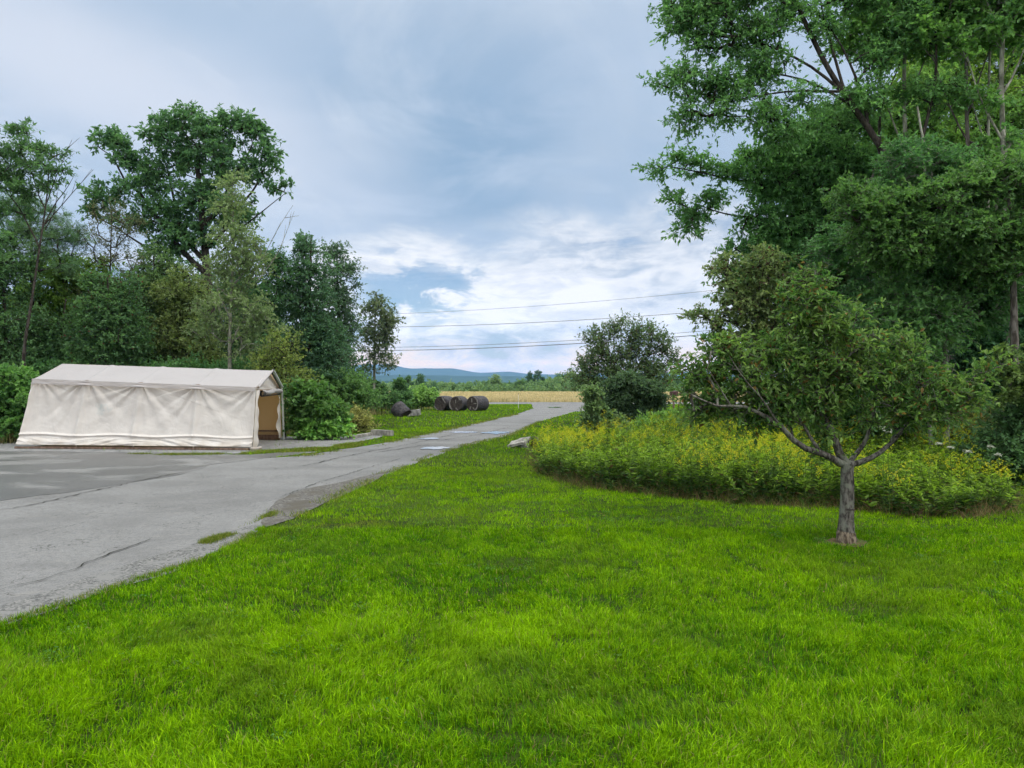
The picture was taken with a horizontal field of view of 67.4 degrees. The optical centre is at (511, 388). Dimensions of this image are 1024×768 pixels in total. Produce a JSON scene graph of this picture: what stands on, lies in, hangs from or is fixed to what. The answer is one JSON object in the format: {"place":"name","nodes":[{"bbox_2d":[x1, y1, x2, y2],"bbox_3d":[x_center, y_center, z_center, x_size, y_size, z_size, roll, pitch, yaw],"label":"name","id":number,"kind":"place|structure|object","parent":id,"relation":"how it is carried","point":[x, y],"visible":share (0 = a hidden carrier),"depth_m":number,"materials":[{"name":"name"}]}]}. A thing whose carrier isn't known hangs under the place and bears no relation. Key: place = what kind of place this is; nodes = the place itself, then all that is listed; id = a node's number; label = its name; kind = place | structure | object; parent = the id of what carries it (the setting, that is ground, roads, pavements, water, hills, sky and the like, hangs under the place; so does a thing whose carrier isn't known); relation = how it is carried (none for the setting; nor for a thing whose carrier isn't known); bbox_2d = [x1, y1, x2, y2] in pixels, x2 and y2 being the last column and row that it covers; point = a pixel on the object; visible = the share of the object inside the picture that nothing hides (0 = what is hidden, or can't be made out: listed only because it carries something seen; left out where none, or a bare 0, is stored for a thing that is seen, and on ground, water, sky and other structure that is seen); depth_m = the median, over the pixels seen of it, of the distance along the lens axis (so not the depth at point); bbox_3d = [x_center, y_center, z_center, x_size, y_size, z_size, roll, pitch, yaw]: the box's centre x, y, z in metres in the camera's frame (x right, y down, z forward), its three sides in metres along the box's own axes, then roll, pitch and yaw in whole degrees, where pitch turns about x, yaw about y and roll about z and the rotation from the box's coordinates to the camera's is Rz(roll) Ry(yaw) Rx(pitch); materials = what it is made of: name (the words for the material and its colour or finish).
{"place":"outdoors","nodes":[
{"label":"outdoors","id":0,"kind":"place"},
{"bbox_2d":[0,404,584,604],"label":"driveway","id":1,"kind":"structure","parent":0,"point":[166,514],"depth_m":10.60,"materials":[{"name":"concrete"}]},
{"bbox_2d":[5,540,146,587],"bbox_3d":[-3.986,1.634,7.371,0.159,0.001,2.653,0,0,7],"label":"driveway crack","id":2,"kind":"object","parent":1,"relation":"on","point":[87,561],"visible":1,"depth_m":7.37,"materials":[{"name":"grey asphalt"}]},
{"bbox_2d":[0,472,179,509],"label":"driveway crack","id":3,"kind":"object","parent":1,"relation":"on","point":[88,491],"visible":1,"depth_m":12.04,"materials":[{"name":"grey asphalt"}]},
{"bbox_2d":[0,524,261,623],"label":"driveway edge","id":4,"kind":"object","parent":1,"relation":"on","point":[140,567],"visible":0.76,"depth_m":6.68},
{"bbox_2d":[261,471,388,525],"bbox_3d":[-2.970,1.638,12.273,0.875,0.001,6.379,0,0,5],"label":"dirt patch","id":5,"kind":"object","parent":1,"relation":"on","point":[298,501],"visible":0.81,"depth_m":11.41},
{"bbox_2d":[420,446,448,448],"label":"puddle","id":6,"kind":"object","parent":1,"relation":"on","point":[440,447],"visible":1,"depth_m":21.13,"materials":[{"name":"grey liquid"}]},
{"bbox_2d":[0,403,1023,767],"bbox_3d":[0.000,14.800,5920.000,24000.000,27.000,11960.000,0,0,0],"label":"ground","id":7,"kind":"structure","parent":0,"point":[526,558],"depth_m":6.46,"materials":[{"name":"green plant"}]},
{"bbox_2d":[0,361,40,442],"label":"bright shrub","id":8,"kind":"object","parent":7,"relation":"on","point":[15,384],"visible":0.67,"depth_m":23.01,"materials":[{"name":"green plant"}]},
{"bbox_2d":[0,220,62,368],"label":"young tree","id":9,"kind":"object","parent":7,"relation":"on","point":[9,319],"visible":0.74,"depth_m":27.85,"materials":[{"name":"green plant"}]},
{"bbox_2d":[0,116,92,365],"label":"ash tree","id":10,"kind":"object","parent":7,"relation":"on","point":[16,183],"visible":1,"depth_m":23.93,"materials":[{"name":"green plant"}]},
{"bbox_2d":[0,187,97,344],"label":"tree","id":11,"kind":"object","parent":7,"relation":"on","point":[56,235],"visible":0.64,"depth_m":28.82,"materials":[{"name":"green plant"}]},
{"bbox_2d":[5,299,101,374],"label":"young tree","id":12,"kind":"object","parent":7,"relation":"on","point":[52,338],"visible":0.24,"depth_m":28.32,"materials":[{"name":"green plant"}]},
{"bbox_2d":[1,247,124,324],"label":"young tree","id":13,"kind":"object","parent":7,"relation":"on","point":[57,293],"visible":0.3,"depth_m":30.46,"materials":[{"name":"green plant"}]},
{"bbox_2d":[48,260,161,367],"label":"young tree","id":14,"kind":"object","parent":7,"relation":"on","point":[114,335],"visible":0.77,"depth_m":27.59,"materials":[{"name":"green plant"}]},
{"bbox_2d":[65,195,153,310],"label":"young tree","id":15,"kind":"object","parent":7,"relation":"on","point":[111,242],"visible":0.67,"depth_m":29.89,"materials":[{"name":"green plant"}]},
{"bbox_2d":[17,345,294,412],"bbox_3d":[-13.011,0.011,28.013,10.792,3.478,3.348,0,0,0],"label":"hedge","id":16,"kind":"object","parent":7,"relation":"on","point":[41,368],"visible":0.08,"depth_m":27.65,"materials":[{"name":"green plant"}]},
{"bbox_2d":[118,239,196,366],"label":"young tree","id":17,"kind":"object","parent":7,"relation":"on","point":[151,273],"visible":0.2,"depth_m":30.61,"materials":[{"name":"green plant"}]},
{"bbox_2d":[0,442,319,500],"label":"parking pad","id":18,"kind":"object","parent":7,"relation":"on","point":[28,473],"visible":0.79,"depth_m":15.72,"materials":[{"name":"asphalt"}]},
{"bbox_2d":[75,99,294,359],"bbox_3d":[-14.062,-5.363,33.105,9.485,14.245,3.094,0,0,0],"label":"oak tree","id":19,"kind":"object","parent":7,"relation":"on","point":[209,133],"visible":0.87,"depth_m":32.68,"materials":[{"name":"green plant"}]},
{"bbox_2d":[143,261,232,366],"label":"young tree","id":20,"kind":"object","parent":7,"relation":"on","point":[177,296],"visible":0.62,"depth_m":29.57,"materials":[{"name":"green plant"}]},
{"bbox_2d":[152,254,227,344],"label":"woodland tree","id":21,"kind":"object","parent":7,"relation":"on","point":[188,262],"visible":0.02,"depth_m":39.24,"materials":[{"name":"green plant"}]},
{"bbox_2d":[0,435,381,453],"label":"gravel area","id":22,"kind":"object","parent":7,"relation":"on","point":[290,442],"visible":0.31,"depth_m":21.60,"materials":[{"name":"grey gravel"}]},
{"bbox_2d":[14,364,284,450],"bbox_3d":[-10.198,0.459,22.576,7.216,2.387,4.850,0,0,0],"label":"shelter","id":23,"kind":"object","parent":22,"relation":"on","point":[79,404],"visible":1,"depth_m":20.79,"materials":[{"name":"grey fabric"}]},
{"bbox_2d":[261,389,282,394],"bbox_3d":[-7.029,0.108,22.465,0.174,0.203,3.574,0,0,-9],"label":"rolled door","id":24,"kind":"structure","parent":23,"relation":"in","point":[268,392],"depth_m":22.31,"materials":[{"name":"white fabric"}]},
{"bbox_2d":[347,429,393,438],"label":"concrete kerb","id":25,"kind":"structure","parent":22,"relation":"on","point":[382,432],"depth_m":26.40,"materials":[{"name":"grey concrete"}]},
{"bbox_2d":[190,260,273,362],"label":"woodland tree","id":26,"kind":"object","parent":7,"relation":"on","point":[219,312],"depth_m":38.12,"materials":[{"name":"green plant"}]},
{"bbox_2d":[179,167,294,368],"bbox_3d":[-9.552,-3.039,27.064,4.054,9.582,2.959,0,0,0],"label":"aspen tree","id":27,"kind":"object","parent":7,"relation":"on","point":[244,257],"visible":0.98,"depth_m":26.82,"materials":[{"name":"green plant"}]},
{"bbox_2d":[0,402,513,443],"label":"rough grass","id":28,"kind":"structure","parent":7,"relation":"on","point":[13,438],"depth_m":28.93,"materials":[{"name":"green plant"}]},
{"bbox_2d":[210,240,309,366],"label":"young tree","id":29,"kind":"object","parent":7,"relation":"on","point":[281,269],"visible":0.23,"depth_m":31.70,"materials":[{"name":"green plant"}]},
{"bbox_2d":[234,274,312,399],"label":"woodland tree","id":30,"kind":"object","parent":7,"relation":"on","point":[288,315],"visible":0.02,"depth_m":38.43,"materials":[{"name":"green plant"}]},
{"bbox_2d":[244,323,320,437],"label":"young tree","id":31,"kind":"object","parent":7,"relation":"on","point":[273,358],"visible":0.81,"depth_m":25.31,"materials":[{"name":"green plant"}]},
{"bbox_2d":[279,374,353,438],"bbox_3d":[-6.324,0.665,24.733,2.523,2.269,1.647,0,0,0],"label":"knotweed bush","id":32,"kind":"object","parent":7,"relation":"on","point":[311,399],"visible":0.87,"depth_m":24.45,"materials":[{"name":"green plant"}]},
{"bbox_2d":[270,228,366,392],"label":"young tree","id":33,"kind":"object","parent":7,"relation":"on","point":[320,346],"visible":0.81,"depth_m":32.60,"materials":[{"name":"green plant"}]},
{"bbox_2d":[292,414,356,440],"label":"knotweed bush","id":34,"kind":"object","parent":7,"relation":"on","point":[310,428],"visible":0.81,"depth_m":24.27,"materials":[{"name":"green plant"}]},
{"bbox_2d":[289,303,375,386],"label":"woodland tree","id":35,"kind":"object","parent":7,"relation":"on","point":[358,369],"visible":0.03,"depth_m":39.09,"materials":[{"name":"green plant"}]},
{"bbox_2d":[310,239,367,373],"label":"young tree","id":36,"kind":"object","parent":7,"relation":"on","point":[348,319],"visible":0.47,"depth_m":35.84,"materials":[{"name":"green plant"}]},
{"bbox_2d":[288,364,390,414],"bbox_3d":[-7.559,0.628,33.035,4.752,3.502,3.017,0,0,0],"label":"leafy bush","id":37,"kind":"object","parent":7,"relation":"on","point":[356,390],"visible":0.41,"depth_m":32.51,"materials":[{"name":"green plant"}]},
{"bbox_2d":[345,401,384,432],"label":"weedy bush","id":38,"kind":"object","parent":7,"relation":"on","point":[361,421],"visible":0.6,"depth_m":28.36,"materials":[{"name":"green plant"}]},
{"bbox_2d":[353,289,405,411],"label":"birch tree","id":39,"kind":"object","parent":7,"relation":"on","point":[385,324],"visible":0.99,"depth_m":47.72,"materials":[{"name":"green plant"}]},
{"bbox_2d":[364,376,414,413],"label":"leafy bush","id":40,"kind":"object","parent":7,"relation":"on","point":[393,396],"visible":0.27,"depth_m":48.15,"materials":[{"name":"green plant"}]},
{"bbox_2d":[391,401,410,416],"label":"boulder","id":41,"kind":"object","parent":7,"relation":"on","point":[400,409],"visible":0.8,"depth_m":44.26,"materials":[{"name":"grey stone"}]},
{"bbox_2d":[391,375,414,403],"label":"leafy bush","id":42,"kind":"object","parent":7,"relation":"on","point":[399,385],"visible":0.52,"depth_m":49.82,"materials":[{"name":"green plant"}]},
{"bbox_2d":[404,375,414,389],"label":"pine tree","id":43,"kind":"object","parent":7,"relation":"on","point":[408,378],"visible":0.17,"depth_m":119.93,"materials":[{"name":"green plant"}]},
{"bbox_2d":[408,409,420,416],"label":"stone slab","id":44,"kind":"structure","parent":7,"relation":"on","point":[417,412],"depth_m":44.59,"materials":[{"name":"grey stone"}]},
{"bbox_2d":[414,373,427,385],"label":"pine tree","id":45,"kind":"object","parent":7,"relation":"on","point":[420,380],"visible":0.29,"depth_m":124.81,"materials":[{"name":"green plant"}]},
{"bbox_2d":[405,383,440,409],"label":"leafy bush","id":46,"kind":"object","parent":7,"relation":"on","point":[425,395],"visible":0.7,"depth_m":57.45,"materials":[{"name":"green plant"}]},
{"bbox_2d":[427,382,439,390],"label":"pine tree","id":47,"kind":"object","parent":7,"relation":"on","point":[433,384],"visible":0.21,"depth_m":139.63,"materials":[{"name":"green plant"}]},
{"bbox_2d":[434,396,452,410],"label":"round bale","id":48,"kind":"object","parent":7,"relation":"on","point":[441,403],"visible":0.81,"depth_m":55.31,"materials":[{"name":"grey"}]},
{"bbox_2d":[449,396,467,410],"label":"round bale","id":49,"kind":"object","parent":7,"relation":"on","point":[457,403],"visible":0.95,"depth_m":54.70,"materials":[{"name":"grey"}]},
{"bbox_2d":[467,396,488,410],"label":"round bale","id":50,"kind":"object","parent":7,"relation":"on","point":[478,403],"visible":1,"depth_m":54.53,"materials":[{"name":"grey"}]},
{"bbox_2d":[488,374,501,389],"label":"round tree","id":51,"kind":"object","parent":7,"relation":"on","point":[496,380],"visible":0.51,"depth_m":239.37,"materials":[{"name":"green plant"}]},
{"bbox_2d":[513,378,529,391],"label":"round tree","id":52,"kind":"object","parent":7,"relation":"on","point":[522,381],"visible":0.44,"depth_m":235.36,"materials":[{"name":"green plant"}]},
{"bbox_2d":[507,436,540,447],"bbox_3d":[0.357,1.626,21.437,0.917,0.597,0.758,0,0,-34],"label":"rock","id":53,"kind":"object","parent":7,"relation":"on","point":[520,442],"visible":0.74,"depth_m":21.31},
{"bbox_2d":[524,370,534,387],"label":"pine tree","id":54,"kind":"object","parent":7,"relation":"on","point":[529,377],"visible":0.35,"depth_m":249.30,"materials":[{"name":"green plant"}]},
{"bbox_2d":[532,370,544,387],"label":"pine tree","id":55,"kind":"object","parent":7,"relation":"on","point":[536,375],"visible":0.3,"depth_m":249.35,"materials":[{"name":"green plant"}]},
{"bbox_2d":[555,372,567,388],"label":"round tree","id":56,"kind":"object","parent":7,"relation":"on","point":[558,374],"visible":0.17,"depth_m":244.49,"materials":[{"name":"green plant"}]},
{"bbox_2d":[377,375,793,391],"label":"distant scrub","id":57,"kind":"object","parent":7,"relation":"on","point":[459,386],"visible":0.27,"depth_m":228.88,"materials":[{"name":"green plant"}]},
{"bbox_2d":[573,380,632,436],"bbox_3d":[2.917,0.757,24.036,2.010,2.090,1.436,0,0,0],"label":"leafy bush","id":58,"kind":"object","parent":7,"relation":"on","point":[594,407],"visible":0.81,"depth_m":23.80,"materials":[{"name":"green plant"}]},
{"bbox_2d":[557,307,692,391],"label":"tree","id":59,"kind":"object","parent":7,"relation":"on","point":[645,367],"visible":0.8,"depth_m":35.75,"materials":[{"name":"green plant"}]},
{"bbox_2d":[597,369,673,426],"bbox_3d":[4.342,0.511,27.994,3.183,2.479,2.096,0,0,0],"label":"juniper bush","id":60,"kind":"object","parent":7,"relation":"on","point":[627,389],"visible":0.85,"depth_m":27.66,"materials":[{"name":"green plant"}]},
{"bbox_2d":[629,407,714,437],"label":"leafy bush","id":61,"kind":"object","parent":7,"relation":"on","point":[639,420],"visible":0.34,"depth_m":20.85,"materials":[{"name":"green plant"}]},
{"bbox_2d":[664,371,682,388],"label":"round tree","id":62,"kind":"object","parent":7,"relation":"on","point":[678,381],"visible":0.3,"depth_m":234.18,"materials":[{"name":"green plant"}]},
{"bbox_2d":[670,391,677,408],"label":"mailbox","id":63,"kind":"object","parent":7,"relation":"on","point":[674,392],"visible":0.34,"depth_m":43.95,"materials":[{"name":"brown paint"}]},
{"bbox_2d":[688,393,730,430],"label":"round bush","id":64,"kind":"object","parent":7,"relation":"on","point":[714,418],"visible":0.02,"depth_m":25.74,"materials":[{"name":"green plant"}]},
{"bbox_2d":[630,109,881,435],"bbox_3d":[6.355,-2.482,18.987,6.855,8.467,2.509,0,0,0],"label":"oak tree","id":65,"kind":"object","parent":7,"relation":"on","point":[831,158],"visible":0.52,"depth_m":18.70,"materials":[{"name":"green plant"}]},
{"bbox_2d":[676,241,855,443],"bbox_3d":[5.283,-0.612,15.520,3.850,4.724,1.878,0,0,0],"label":"young tree","id":66,"kind":"object","parent":7,"relation":"on","point":[750,300],"visible":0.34,"depth_m":15.33,"materials":[{"name":"green plant"}]},
{"bbox_2d":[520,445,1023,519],"bbox_3d":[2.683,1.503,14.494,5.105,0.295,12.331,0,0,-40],"label":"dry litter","id":67,"kind":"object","parent":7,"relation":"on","point":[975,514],"visible":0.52,"depth_m":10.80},
{"bbox_2d":[636,0,975,184],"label":"oak tree","id":68,"kind":"object","parent":7,"relation":"on","point":[706,22],"visible":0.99,"depth_m":16.85,"materials":[{"name":"green plant"}]},
{"bbox_2d":[763,98,890,258],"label":"young tree","id":69,"kind":"object","parent":7,"relation":"on","point":[842,129],"visible":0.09,"depth_m":19.68,"materials":[{"name":"green plant"}]},
{"bbox_2d":[791,376,895,449],"bbox_3d":[6.526,0.317,15.536,2.744,2.867,2.422,0,0,0],"label":"wood edge shrub","id":70,"kind":"object","parent":7,"relation":"on","point":[840,417],"visible":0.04,"depth_m":15.07,"materials":[{"name":"green plant"}]},
{"bbox_2d":[667,255,1020,543],"bbox_3d":[3.528,0.163,8.190,3.801,3.178,1.031,0,0,0],"label":"tree","id":71,"kind":"object","parent":7,"relation":"on","point":[820,362],"visible":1,"depth_m":8.10,"materials":[{"name":"green plant"}]},
{"bbox_2d":[819,538,870,546],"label":"bare soil","id":72,"kind":"structure","parent":7,"relation":"on","point":[833,540],"depth_m":8.16,"materials":[{"name":"brown soil"}]},
{"bbox_2d":[812,0,924,200],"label":"woodland tree","id":73,"kind":"object","parent":7,"relation":"on","point":[848,36],"visible":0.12,"depth_m":17.97,"materials":[{"name":"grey plant"}]},
{"bbox_2d":[883,429,891,515],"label":"white wildflower","id":74,"kind":"object","parent":7,"relation":"on","point":[888,464],"visible":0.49,"depth_m":9.90,"materials":[{"name":"green plant"}]},
{"bbox_2d":[812,179,967,446],"bbox_3d":[7.772,-1.348,15.762,3.415,6.195,2.072,0,0,0],"label":"young tree","id":75,"kind":"object","parent":7,"relation":"on","point":[956,343],"visible":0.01,"depth_m":15.55,"materials":[{"name":"green plant"}]},
{"bbox_2d":[801,264,987,448],"bbox_3d":[7.015,-0.407,14.126,3.457,4.318,2.267,0,0,0],"label":"young tree","id":76,"kind":"object","parent":7,"relation":"on","point":[939,318],"visible":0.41,"depth_m":13.82,"materials":[{"name":"green plant"}]},
{"bbox_2d":[829,0,972,186],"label":"woodland tree","id":77,"kind":"object","parent":7,"relation":"on","point":[905,94],"visible":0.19,"depth_m":17.25,"materials":[{"name":"green plant"}]},
{"bbox_2d":[864,50,943,365],"bbox_3d":[12.760,-5.910,24.024,4.055,15.321,2.983,0,0,0],"label":"woodland tree","id":78,"kind":"object","parent":7,"relation":"on","point":[889,69],"visible":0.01,"depth_m":24.30,"materials":[{"name":"green plant"}]},
{"bbox_2d":[791,106,1023,449],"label":"maple tree","id":79,"kind":"object","parent":7,"relation":"on","point":[912,157],"visible":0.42,"depth_m":14.45,"materials":[{"name":"green plant"}]},
{"bbox_2d":[844,355,974,452],"bbox_3d":[7.545,0.479,14.970,2.562,2.542,2.361,0,0,0],"label":"wood edge shrub","id":80,"kind":"object","parent":7,"relation":"on","point":[908,429],"visible":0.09,"depth_m":14.67,"materials":[{"name":"green plant"}]},
{"bbox_2d":[817,148,1023,481],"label":"maple tree","id":81,"kind":"object","parent":7,"relation":"on","point":[898,227],"visible":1,"depth_m":13.17,"materials":[{"name":"green plant"}]},
{"bbox_2d":[853,55,1023,171],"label":"young tree","id":82,"kind":"object","parent":7,"relation":"on","point":[1015,119],"visible":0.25,"depth_m":20.59,"materials":[{"name":"green plant"}]},
{"bbox_2d":[875,400,1005,446],"bbox_3d":[9.127,1.088,15.958,3.172,1.802,2.269,0,0,0],"label":"wood edge shrub","id":83,"kind":"object","parent":7,"relation":"on","point":[971,415],"visible":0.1,"depth_m":15.66,"materials":[{"name":"green plant"}]},
{"bbox_2d":[883,31,1023,361],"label":"maple tree","id":84,"kind":"object","parent":7,"relation":"on","point":[1016,83],"visible":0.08,"depth_m":21.55,"materials":[{"name":"green plant"}]},
{"bbox_2d":[887,0,1023,365],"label":"woodland tree","id":85,"kind":"object","parent":7,"relation":"on","point":[925,49],"visible":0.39,"depth_m":16.86,"materials":[{"name":"green plant"}]},
{"bbox_2d":[963,449,972,480],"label":"white wildflower","id":86,"kind":"object","parent":7,"relation":"on","point":[967,452],"visible":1,"depth_m":10.50,"materials":[{"name":"green"}]},
{"bbox_2d":[919,30,1023,207],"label":"woodland tree","id":87,"kind":"object","parent":7,"relation":"on","point":[962,60],"visible":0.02,"depth_m":18.19,"materials":[{"name":"green plant"}]},
{"bbox_2d":[930,392,1023,488],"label":"wood edge shrub","id":88,"kind":"object","parent":7,"relation":"on","point":[1004,438],"visible":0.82,"depth_m":12.80,"materials":[{"name":"green plant"}]},
{"bbox_2d":[931,0,1023,405],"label":"woodland tree","id":89,"kind":"object","parent":7,"relation":"on","point":[988,30],"visible":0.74,"depth_m":16.52,"materials":[{"name":"green plant"}]},
{"bbox_2d":[939,272,1023,415],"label":"young tree","id":90,"kind":"object","parent":7,"relation":"on","point":[998,337],"visible":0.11,"depth_m":16.59,"materials":[{"name":"green plant"}]},
{"bbox_2d":[952,198,1021,294],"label":"young tree","id":91,"kind":"object","parent":7,"relation":"on","point":[978,206],"depth_m":20.48,"materials":[{"name":"green plant"}]},
{"bbox_2d":[975,341,1023,430],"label":"wood edge shrub","id":92,"kind":"object","parent":7,"relation":"on","point":[1014,376],"visible":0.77,"depth_m":12.44,"materials":[{"name":"green plant"}]},
{"bbox_2d":[0,0,1023,373],"label":"sky","id":93,"kind":"structure","parent":0,"point":[473,156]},
{"bbox_2d":[284,391,744,401],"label":"hay field","id":94,"kind":"structure","parent":0,"point":[534,396],"depth_m":124.69,"materials":[{"name":"beige plant"}]},
{"bbox_2d":[361,313,680,327],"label":"power line","id":95,"kind":"object","parent":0,"point":[538,322],"visible":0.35,"depth_m":76.57,"materials":[{"name":"grey metal"}]},
{"bbox_2d":[283,402,768,403],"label":"road","id":96,"kind":"structure","parent":0,"point":[554,402],"depth_m":85.69,"materials":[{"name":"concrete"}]},
{"bbox_2d":[368,290,712,314],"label":"power line","id":97,"kind":"object","parent":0,"point":[555,304],"visible":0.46,"depth_m":77.29,"materials":[{"name":"grey metal"}]},
{"bbox_2d":[351,328,734,347],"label":"power line","id":98,"kind":"object","parent":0,"point":[530,342],"visible":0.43,"depth_m":77.52,"materials":[{"name":"grey metal"}]},
{"bbox_2d":[356,331,739,350],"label":"power line","id":99,"kind":"object","parent":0,"point":[517,346],"visible":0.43,"depth_m":77.86,"materials":[{"name":"grey metal"}]},
{"bbox_2d":[367,375,732,382],"bbox_3d":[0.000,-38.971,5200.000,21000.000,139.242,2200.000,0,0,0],"label":"hills","id":100,"kind":"structure","parent":0,"point":[454,379],"depth_m":4825.23,"materials":[{"name":"green plant"}]},
{"bbox_2d":[346,364,784,378],"bbox_3d":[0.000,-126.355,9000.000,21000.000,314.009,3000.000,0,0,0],"label":"hills","id":101,"kind":"structure","parent":0,"point":[398,370],"depth_m":8521.46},
{"bbox_2d":[523,409,1023,517],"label":"goldenrod bank","id":102,"kind":"structure","parent":0,"point":[672,458],"depth_m":11.95,"materials":[{"name":"green plant"}]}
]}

